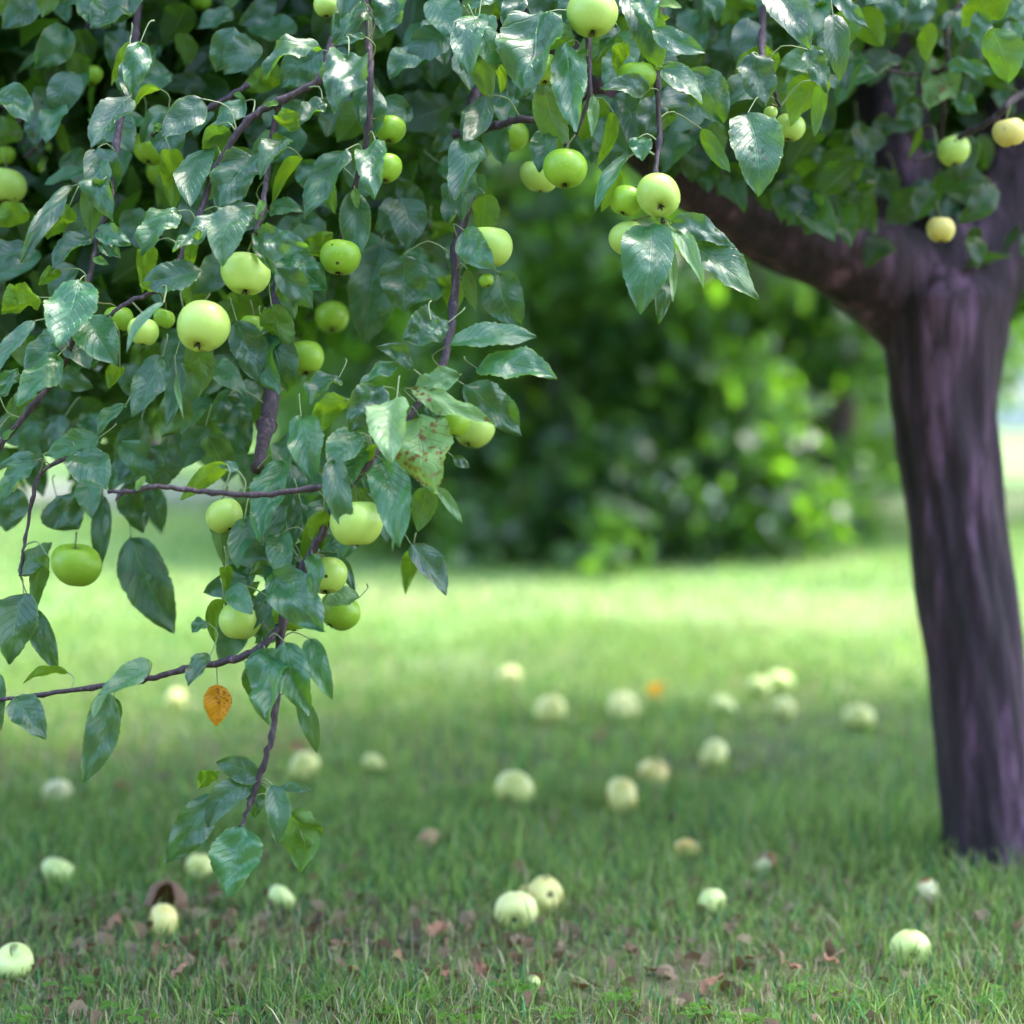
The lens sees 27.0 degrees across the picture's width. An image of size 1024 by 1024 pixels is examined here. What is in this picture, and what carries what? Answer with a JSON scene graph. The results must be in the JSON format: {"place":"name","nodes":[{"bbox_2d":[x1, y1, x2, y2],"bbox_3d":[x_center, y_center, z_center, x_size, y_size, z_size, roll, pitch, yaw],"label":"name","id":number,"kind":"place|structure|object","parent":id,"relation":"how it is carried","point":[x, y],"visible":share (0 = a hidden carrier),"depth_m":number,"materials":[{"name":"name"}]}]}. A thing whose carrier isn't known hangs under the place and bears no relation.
{"place":"outdoors","nodes":[
{"label":"outdoors","id":0,"kind":"place"},
{"bbox_2d":[0,750,1023,1023],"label":"grass","id":1,"kind":"structure","parent":0,"point":[892,836],"depth_m":3.34,"materials":[{"name":"plant"}]},
{"bbox_2d":[0,605,1023,792],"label":"grass","id":2,"kind":"structure","parent":0,"point":[709,716],"depth_m":5.14,"materials":[{"name":"plant"}]},
{"bbox_2d":[0,430,1023,1023],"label":"lawn","id":3,"kind":"structure","parent":0,"point":[1012,448],"depth_m":4.67,"materials":[{"name":"plant"}]},
{"bbox_2d":[0,942,33,980],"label":"apple","id":4,"kind":"object","parent":3,"relation":"on","point":[16,957],"visible":0.97,"depth_m":2.94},
{"bbox_2d":[42,977,59,990],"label":"dead leaf","id":5,"kind":"object","parent":3,"relation":"on","point":[49,986],"visible":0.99,"depth_m":2.87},
{"bbox_2d":[42,779,71,804],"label":"apple","id":6,"kind":"object","parent":3,"relation":"on","point":[52,785],"visible":0.7,"depth_m":4.03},
{"bbox_2d":[41,852,75,885],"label":"apple","id":7,"kind":"object","parent":3,"relation":"on","point":[55,867],"visible":0.62,"depth_m":3.43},
{"bbox_2d":[75,942,95,959],"bbox_3d":[-0.602,0.618,3.008,0.025,0.028,0.030,-2,5,-28],"label":"dead leaf","id":8,"kind":"object","parent":3,"relation":"on","point":[86,947],"visible":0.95,"depth_m":3.00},
{"bbox_2d":[39,145,162,445],"bbox_3d":[-2.537,-2.501,14.826,4.754,4.467,4.767,0,5,0],"label":"fruit tree","id":9,"kind":"object","parent":3,"relation":"on","point":[156,442],"depth_m":14.92,"materials":[{"name":"green plant"}]},
{"bbox_2d":[102,911,121,930],"bbox_3d":[-0.593,0.606,3.163,0.030,0.024,0.032,0,5,0],"label":"dead leaf","id":10,"kind":"object","parent":3,"relation":"on","point":[116,917],"visible":0.95,"depth_m":3.16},
{"bbox_2d":[115,780,129,791],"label":"dead leaf","id":11,"kind":"object","parent":3,"relation":"on","point":[120,783],"visible":0.89,"depth_m":4.11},
{"bbox_2d":[144,903,177,937],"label":"apple","id":12,"kind":"object","parent":3,"relation":"on","point":[162,915],"visible":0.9,"depth_m":3.14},
{"bbox_2d":[150,941,173,960],"bbox_3d":[-0.490,0.616,2.999,0.035,0.030,0.026,0,5,0],"label":"dead leaf","id":13,"kind":"object","parent":3,"relation":"on","point":[156,946],"visible":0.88,"depth_m":2.99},
{"bbox_2d":[144,880,187,908],"bbox_3d":[-0.525,0.581,3.232,0.066,0.045,0.048,0,5,0],"label":"dead leaf","id":14,"kind":"object","parent":3,"relation":"on","point":[172,891],"visible":0.99,"depth_m":3.23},
{"bbox_2d":[166,689,186,711],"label":"apple","id":15,"kind":"object","parent":3,"relation":"on","point":[173,696],"visible":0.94,"depth_m":5.05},
{"bbox_2d":[169,962,185,982],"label":"dead leaf","id":16,"kind":"object","parent":3,"relation":"on","point":[177,970],"visible":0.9,"depth_m":2.90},
{"bbox_2d":[185,853,213,879],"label":"apple","id":17,"kind":"object","parent":3,"relation":"on","point":[200,861],"visible":0.79,"depth_m":3.48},
{"bbox_2d":[206,886,222,900],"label":"dead leaf","id":18,"kind":"object","parent":3,"relation":"on","point":[214,892],"visible":1,"depth_m":3.30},
{"bbox_2d":[218,936,240,952],"bbox_3d":[-0.403,0.613,3.029,0.030,0.026,0.023,3,5,30],"label":"dead leaf","id":19,"kind":"object","parent":3,"relation":"on","point":[233,943],"visible":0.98,"depth_m":3.03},
{"bbox_2d":[268,884,295,910],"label":"apple","id":20,"kind":"object","parent":3,"relation":"on","point":[278,890],"visible":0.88,"depth_m":3.29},
{"bbox_2d":[286,739,306,752],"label":"dead leaf","id":21,"kind":"object","parent":3,"relation":"on","point":[297,744],"visible":1,"depth_m":4.50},
{"bbox_2d":[289,751,318,782],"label":"apple","id":22,"kind":"object","parent":3,"relation":"on","point":[307,761],"visible":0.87,"depth_m":4.25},
{"bbox_2d":[299,922,320,937],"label":"dead leaf","id":23,"kind":"object","parent":3,"relation":"on","point":[312,927],"visible":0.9,"depth_m":3.10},
{"bbox_2d":[329,938,349,949],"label":"dead leaf","id":24,"kind":"object","parent":3,"relation":"on","point":[335,942],"visible":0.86,"depth_m":3.04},
{"bbox_2d":[363,754,383,773],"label":"apple","id":25,"kind":"object","parent":3,"relation":"on","point":[369,760],"visible":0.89,"depth_m":4.33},
{"bbox_2d":[417,828,438,852],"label":"apple","id":26,"kind":"object","parent":3,"relation":"on","point":[426,834],"visible":0.52,"depth_m":3.66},
{"bbox_2d":[229,167,627,510],"bbox_3d":[-0.324,-1.502,10.368,2.072,3.190,2.216,-3,5,-29],"label":"fruit tree","id":27,"kind":"object","parent":3,"relation":"on","point":[330,360],"visible":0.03,"depth_m":9.91,"materials":[{"name":"green plant"}]},
{"bbox_2d":[425,920,449,935],"bbox_3d":[-0.109,0.609,3.120,0.035,0.019,0.033,0,5,0],"label":"dead leaf","id":28,"kind":"object","parent":3,"relation":"on","point":[438,926],"visible":0.99,"depth_m":3.12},
{"bbox_2d":[437,964,458,977],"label":"dead leaf","id":29,"kind":"object","parent":3,"relation":"on","point":[446,973],"visible":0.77,"depth_m":2.92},
{"bbox_2d":[474,960,487,975],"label":"dead leaf","id":30,"kind":"object","parent":3,"relation":"on","point":[480,966],"visible":0.96,"depth_m":2.92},
{"bbox_2d":[6,973,1009,1023],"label":"clover","id":31,"kind":"object","parent":3,"relation":"on","point":[697,1008],"visible":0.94,"depth_m":2.76,"materials":[{"name":"green plant"}]},
{"bbox_2d":[499,666,520,686],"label":"apple","id":32,"kind":"object","parent":3,"relation":"on","point":[508,672],"visible":0.83,"depth_m":5.42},
{"bbox_2d":[0,0,1023,897],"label":"apple tree","id":33,"kind":"object","parent":3,"relation":"on","point":[254,122],"visible":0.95,"depth_m":2.83,"materials":[{"name":"green plant"}]},
{"bbox_2d":[0,145,15,163],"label":"apple","id":34,"kind":"object","parent":33,"relation":"hanging from","point":[8,152],"visible":0.9,"depth_m":3.09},
{"bbox_2d":[0,467,19,492],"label":"apple","id":35,"kind":"object","parent":33,"relation":"hanging from","point":[2,471],"visible":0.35,"depth_m":2.69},
{"bbox_2d":[0,156,26,201],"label":"apple","id":36,"kind":"object","parent":33,"relation":"hanging from","point":[13,185],"visible":0.97,"depth_m":2.95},
{"bbox_2d":[50,532,101,586],"bbox_3d":[-0.571,0.062,2.794,0.066,0.072,0.064,0,5,0],"label":"apple","id":37,"kind":"object","parent":33,"relation":"hanging from","point":[75,564],"visible":1,"depth_m":2.77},
{"bbox_2d":[87,65,102,85],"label":"apple","id":38,"kind":"object","parent":33,"relation":"hanging from","point":[95,75],"visible":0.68,"depth_m":3.05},
{"bbox_2d":[97,302,133,331],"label":"apple","id":39,"kind":"object","parent":33,"relation":"hanging from","point":[123,317],"visible":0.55,"depth_m":2.67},
{"bbox_2d":[127,302,158,345],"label":"apple","id":40,"kind":"object","parent":33,"relation":"hanging from","point":[147,334],"visible":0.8,"depth_m":2.58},
{"bbox_2d":[133,134,159,165],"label":"apple","id":41,"kind":"object","parent":33,"relation":"hanging from","point":[147,153],"visible":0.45,"depth_m":2.85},
{"bbox_2d":[146,165,159,184],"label":"apple","id":42,"kind":"object","parent":33,"relation":"hanging from","point":[152,172],"visible":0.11,"depth_m":3.00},
{"bbox_2d":[153,293,174,328],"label":"apple","id":43,"kind":"object","parent":33,"relation":"hanging from","point":[164,318],"visible":0.93,"depth_m":2.64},
{"bbox_2d":[190,0,211,10],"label":"apple","id":44,"kind":"object","parent":33,"relation":"hanging from","point":[201,5],"visible":0.98,"depth_m":3.17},
{"bbox_2d":[177,293,230,352],"bbox_3d":[-0.375,-0.230,2.590,0.065,0.073,0.068,0,5,0],"label":"apple","id":45,"kind":"object","parent":33,"relation":"hanging from","point":[203,326],"visible":1,"depth_m":2.57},
{"bbox_2d":[206,486,242,533],"bbox_3d":[-0.360,-0.002,2.670,0.046,0.059,0.048,0,5,0],"label":"apple","id":46,"kind":"object","parent":33,"relation":"hanging from","point":[223,515],"visible":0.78,"depth_m":2.65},
{"bbox_2d":[219,604,270,639],"bbox_3d":[-0.326,0.135,2.630,0.071,0.046,0.056,0,5,0],"label":"apple","id":47,"kind":"object","parent":33,"relation":"hanging from","point":[235,624],"visible":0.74,"depth_m":2.61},
{"bbox_2d":[220,234,270,294],"bbox_3d":[-0.327,-0.304,2.620,0.062,0.075,0.057,0,5,0],"label":"apple","id":48,"kind":"object","parent":33,"relation":"hanging from","point":[246,273],"visible":0.94,"depth_m":2.60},
{"bbox_2d":[241,300,262,331],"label":"apple","id":49,"kind":"object","parent":33,"relation":"hanging from","point":[253,319],"visible":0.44,"depth_m":2.71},
{"bbox_2d":[272,608,302,631],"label":"apple","id":50,"kind":"object","parent":33,"relation":"hanging from","point":[290,625],"visible":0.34,"depth_m":2.63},
{"bbox_2d":[294,337,323,374],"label":"apple","id":51,"kind":"object","parent":33,"relation":"hanging from","point":[310,357],"visible":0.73,"depth_m":2.89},
{"bbox_2d":[313,0,336,17],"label":"apple","id":52,"kind":"object","parent":33,"relation":"hanging from","point":[325,8],"visible":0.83,"depth_m":2.72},
{"bbox_2d":[315,291,348,331],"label":"apple","id":53,"kind":"object","parent":33,"relation":"hanging from","point":[331,316],"visible":1,"depth_m":3.08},
{"bbox_2d":[316,552,347,593],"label":"apple","id":54,"kind":"object","parent":33,"relation":"hanging from","point":[334,579],"visible":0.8,"depth_m":2.63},
{"bbox_2d":[319,239,360,274],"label":"apple","id":55,"kind":"object","parent":33,"relation":"hanging from","point":[339,257],"visible":1,"depth_m":2.65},
{"bbox_2d":[321,594,360,630],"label":"apple","id":56,"kind":"object","parent":33,"relation":"hanging from","point":[342,618],"visible":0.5,"depth_m":2.83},
{"bbox_2d":[330,484,382,546],"bbox_3d":[-0.188,0.002,2.580,0.064,0.081,0.069,0,5,0],"label":"apple","id":57,"kind":"object","parent":33,"relation":"hanging from","point":[362,524],"visible":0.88,"depth_m":2.56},
{"bbox_2d":[372,115,405,143],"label":"apple","id":58,"kind":"object","parent":33,"relation":"hanging from","point":[392,129],"visible":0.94,"depth_m":2.70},
{"bbox_2d":[382,153,401,183],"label":"apple","id":59,"kind":"object","parent":33,"relation":"hanging from","point":[392,167],"visible":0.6,"depth_m":2.65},
{"bbox_2d":[445,415,470,437],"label":"apple","id":60,"kind":"object","parent":33,"relation":"hanging from","point":[459,426],"visible":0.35,"depth_m":2.61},
{"bbox_2d":[456,421,494,447],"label":"apple","id":61,"kind":"object","parent":33,"relation":"hanging from","point":[478,434],"visible":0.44,"depth_m":2.88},
{"bbox_2d":[459,273,493,287],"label":"apple","id":62,"kind":"object","parent":33,"relation":"hanging from","point":[486,280],"visible":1,"depth_m":2.67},
{"bbox_2d":[478,227,512,266],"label":"apple","id":63,"kind":"object","parent":33,"relation":"hanging from","point":[499,242],"visible":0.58,"depth_m":2.65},
{"bbox_2d":[505,123,528,152],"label":"apple","id":64,"kind":"object","parent":33,"relation":"hanging from","point":[518,136],"visible":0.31,"depth_m":2.93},
{"bbox_2d":[520,161,554,192],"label":"apple","id":65,"kind":"object","parent":33,"relation":"hanging from","point":[532,178],"visible":0.54,"depth_m":2.81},
{"bbox_2d":[538,54,552,84],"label":"apple","id":66,"kind":"object","parent":33,"relation":"hanging from","point":[545,79],"visible":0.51,"depth_m":2.62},
{"bbox_2d":[543,134,587,187],"bbox_3d":[0.066,-0.436,2.639,0.055,0.070,0.054,0,5,0],"label":"apple","id":67,"kind":"object","parent":33,"relation":"hanging from","point":[565,168],"visible":1,"depth_m":2.62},
{"bbox_2d":[566,0,617,37],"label":"apple","id":68,"kind":"object","parent":33,"relation":"hanging from","point":[591,18],"visible":1,"depth_m":2.62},
{"bbox_2d":[610,185,640,215],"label":"apple","id":69,"kind":"object","parent":33,"relation":"hanging from","point":[623,200],"visible":0.84,"depth_m":2.63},
{"bbox_2d":[608,215,650,253],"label":"apple","id":70,"kind":"object","parent":33,"relation":"hanging from","point":[617,231],"visible":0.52,"depth_m":2.65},
{"bbox_2d":[617,62,655,93],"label":"apple","id":71,"kind":"object","parent":33,"relation":"hanging from","point":[646,71],"visible":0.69,"depth_m":2.66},
{"bbox_2d":[636,173,679,217],"bbox_3d":[0.180,-0.389,2.620,0.054,0.055,0.054,0,5,0],"label":"apple","id":72,"kind":"object","parent":33,"relation":"hanging from","point":[657,195],"visible":1,"depth_m":2.60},
{"bbox_2d":[764,104,777,116],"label":"apple","id":73,"kind":"object","parent":33,"relation":"hanging from","point":[771,110],"visible":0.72,"depth_m":2.72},
{"bbox_2d":[776,101,805,141],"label":"apple","id":74,"kind":"object","parent":33,"relation":"hanging from","point":[795,131],"visible":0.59,"depth_m":2.82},
{"bbox_2d":[926,204,954,242],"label":"apple","id":75,"kind":"object","parent":33,"relation":"hanging from","point":[940,229],"visible":1,"depth_m":3.08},
{"bbox_2d":[937,135,969,165],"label":"apple","id":76,"kind":"object","parent":33,"relation":"hanging from","point":[953,151],"visible":1,"depth_m":3.08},
{"bbox_2d":[992,105,1023,146],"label":"apple","id":77,"kind":"object","parent":33,"relation":"hanging from","point":[1006,132],"visible":1,"depth_m":2.93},
{"bbox_2d":[0,487,1023,622],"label":"grass","id":78,"kind":"structure","parent":3,"relation":"on","point":[890,547],"depth_m":7.73,"materials":[{"name":"plant"}]},
{"bbox_2d":[0,794,1023,1023],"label":"leaf litter","id":79,"kind":"object","parent":3,"relation":"on","point":[466,917],"visible":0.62,"depth_m":3.06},
{"bbox_2d":[495,771,533,807],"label":"apple","id":80,"kind":"object","parent":3,"relation":"on","point":[516,783],"visible":0.88,"depth_m":4.00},
{"bbox_2d":[494,891,537,929],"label":"apple","id":81,"kind":"object","parent":3,"relation":"on","point":[507,904],"visible":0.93,"depth_m":3.18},
{"bbox_2d":[509,931,524,943],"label":"dead leaf","id":82,"kind":"object","parent":3,"relation":"on","point":[516,938],"visible":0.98,"depth_m":3.08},
{"bbox_2d":[514,858,523,872],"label":"dead leaf","id":83,"kind":"object","parent":3,"relation":"on","point":[517,861],"visible":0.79,"depth_m":3.49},
{"bbox_2d":[527,975,540,991],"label":"apple","id":84,"kind":"object","parent":3,"relation":"on","point":[533,979],"visible":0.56,"depth_m":2.89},
{"bbox_2d":[528,876,563,913],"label":"apple","id":85,"kind":"object","parent":3,"relation":"on","point":[539,885],"visible":0.71,"depth_m":3.28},
{"bbox_2d":[535,696,565,725],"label":"apple","id":86,"kind":"object","parent":3,"relation":"on","point":[556,705],"visible":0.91,"depth_m":4.89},
{"bbox_2d":[95,337,1023,429],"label":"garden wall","id":87,"kind":"structure","parent":3,"relation":"on","point":[1013,417],"depth_m":20.99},
{"bbox_2d":[221,130,899,575],"bbox_3d":[0.164,-1.446,9.263,2.997,3.256,3.287,0,5,0],"label":"fruit tree","id":88,"kind":"object","parent":3,"relation":"on","point":[579,320],"visible":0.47,"depth_m":8.41,"materials":[{"name":"green plant"}]},
{"bbox_2d":[587,727,606,743],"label":"dead leaf","id":89,"kind":"object","parent":3,"relation":"on","point":[599,733],"visible":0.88,"depth_m":4.62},
{"bbox_2d":[600,777,636,816],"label":"apple","id":90,"kind":"object","parent":3,"relation":"on","point":[622,789],"visible":0.82,"depth_m":3.94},
{"bbox_2d":[608,692,638,722],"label":"apple","id":91,"kind":"object","parent":3,"relation":"on","point":[619,701],"visible":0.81,"depth_m":4.92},
{"bbox_2d":[638,757,667,785],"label":"apple","id":92,"kind":"object","parent":3,"relation":"on","point":[653,766],"visible":0.79,"depth_m":4.21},
{"bbox_2d":[647,682,665,695],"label":"dead leaf","id":93,"kind":"object","parent":3,"relation":"on","point":[653,687],"visible":0.92,"depth_m":5.21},
{"bbox_2d":[563,437,770,565],"bbox_3d":[0.597,-0.044,8.292,0.815,0.519,0.632,0,5,0],"label":"flowering shrub","id":94,"kind":"object","parent":3,"relation":"on","point":[674,503],"visible":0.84,"depth_m":8.24,"materials":[{"name":"green plant"}]},
{"bbox_2d":[674,837,700,861],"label":"apple","id":95,"kind":"object","parent":3,"relation":"on","point":[685,841],"visible":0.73,"depth_m":3.60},
{"bbox_2d":[698,972,723,994],"bbox_3d":[0.267,0.629,2.861,0.033,0.034,0.035,0,5,0],"label":"dead leaf","id":96,"kind":"object","parent":3,"relation":"on","point":[705,983],"visible":1,"depth_m":2.86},
{"bbox_2d":[697,739,726,769],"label":"apple","id":97,"kind":"object","parent":3,"relation":"on","point":[716,749],"visible":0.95,"depth_m":4.37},
{"bbox_2d":[698,888,725,916],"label":"apple","id":98,"kind":"object","parent":3,"relation":"on","point":[714,895],"visible":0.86,"depth_m":3.26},
{"bbox_2d":[713,695,734,715],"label":"apple","id":99,"kind":"object","parent":3,"relation":"on","point":[720,699],"visible":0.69,"depth_m":5.00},
{"bbox_2d":[723,915,738,931],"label":"dead leaf","id":100,"kind":"object","parent":3,"relation":"on","point":[736,922],"visible":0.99,"depth_m":3.15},
{"bbox_2d":[587,165,902,497],"bbox_3d":[1.054,-1.661,10.520,2.073,3.484,2.264,0,5,0],"label":"fruit tree","id":101,"kind":"object","parent":3,"relation":"on","point":[884,461],"visible":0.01,"depth_m":10.28,"materials":[{"name":"green plant"}]},
{"bbox_2d":[731,975,763,989],"bbox_3d":[0.314,0.637,2.878,0.051,0.028,0.015,0,5,0],"label":"plantain","id":102,"kind":"object","parent":3,"relation":"on","point":[755,978],"visible":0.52,"depth_m":2.88,"materials":[{"name":"green plant"}]},
{"bbox_2d":[747,677,770,698],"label":"apple","id":103,"kind":"object","parent":3,"relation":"on","point":[758,686],"visible":0.94,"depth_m":5.24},
{"bbox_2d":[751,851,778,876],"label":"apple","id":104,"kind":"object","parent":3,"relation":"on","point":[765,856],"visible":0.69,"depth_m":3.50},
{"bbox_2d":[768,667,792,691],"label":"apple","id":105,"kind":"object","parent":3,"relation":"on","point":[776,679],"visible":0.9,"depth_m":5.33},
{"bbox_2d":[774,862,790,876],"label":"dead leaf","id":106,"kind":"object","parent":3,"relation":"on","point":[788,867],"visible":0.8,"depth_m":3.48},
{"bbox_2d":[774,697,797,719],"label":"apple","id":107,"kind":"object","parent":3,"relation":"on","point":[783,706],"visible":0.97,"depth_m":4.95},
{"bbox_2d":[782,959,801,969],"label":"dead leaf","id":108,"kind":"object","parent":3,"relation":"on","point":[793,965],"visible":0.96,"depth_m":2.95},
{"bbox_2d":[603,268,1023,530],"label":"fruit tree","id":109,"kind":"object","parent":3,"relation":"on","point":[832,348],"visible":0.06,"depth_m":9.28,"materials":[{"name":"green plant"}]},
{"bbox_2d":[823,953,838,962],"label":"dead leaf","id":110,"kind":"object","parent":3,"relation":"on","point":[827,959],"visible":0.99,"depth_m":2.97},
{"bbox_2d":[792,327,892,458],"bbox_3d":[1.054,-2.404,13.907,4.170,4.420,4.279,0,5,0],"label":"fruit tree","id":111,"kind":"object","parent":3,"relation":"on","point":[879,400],"visible":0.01,"depth_m":12.75,"materials":[{"name":"green plant"}]},
{"bbox_2d":[843,705,873,730],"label":"apple","id":112,"kind":"object","parent":3,"relation":"on","point":[854,713],"visible":0.94,"depth_m":4.80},
{"bbox_2d":[890,929,930,967],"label":"apple","id":113,"kind":"object","parent":3,"relation":"on","point":[909,939],"visible":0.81,"depth_m":3.00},
{"bbox_2d":[914,878,939,905],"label":"apple","id":114,"kind":"object","parent":3,"relation":"on","point":[925,882],"visible":0.66,"depth_m":3.32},
{"bbox_2d":[974,909,988,921],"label":"dead leaf","id":115,"kind":"object","parent":3,"relation":"on","point":[982,915],"visible":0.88,"depth_m":3.19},
{"bbox_2d":[18,483,1023,513],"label":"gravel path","id":116,"kind":"structure","parent":0,"point":[58,487],"depth_m":12.14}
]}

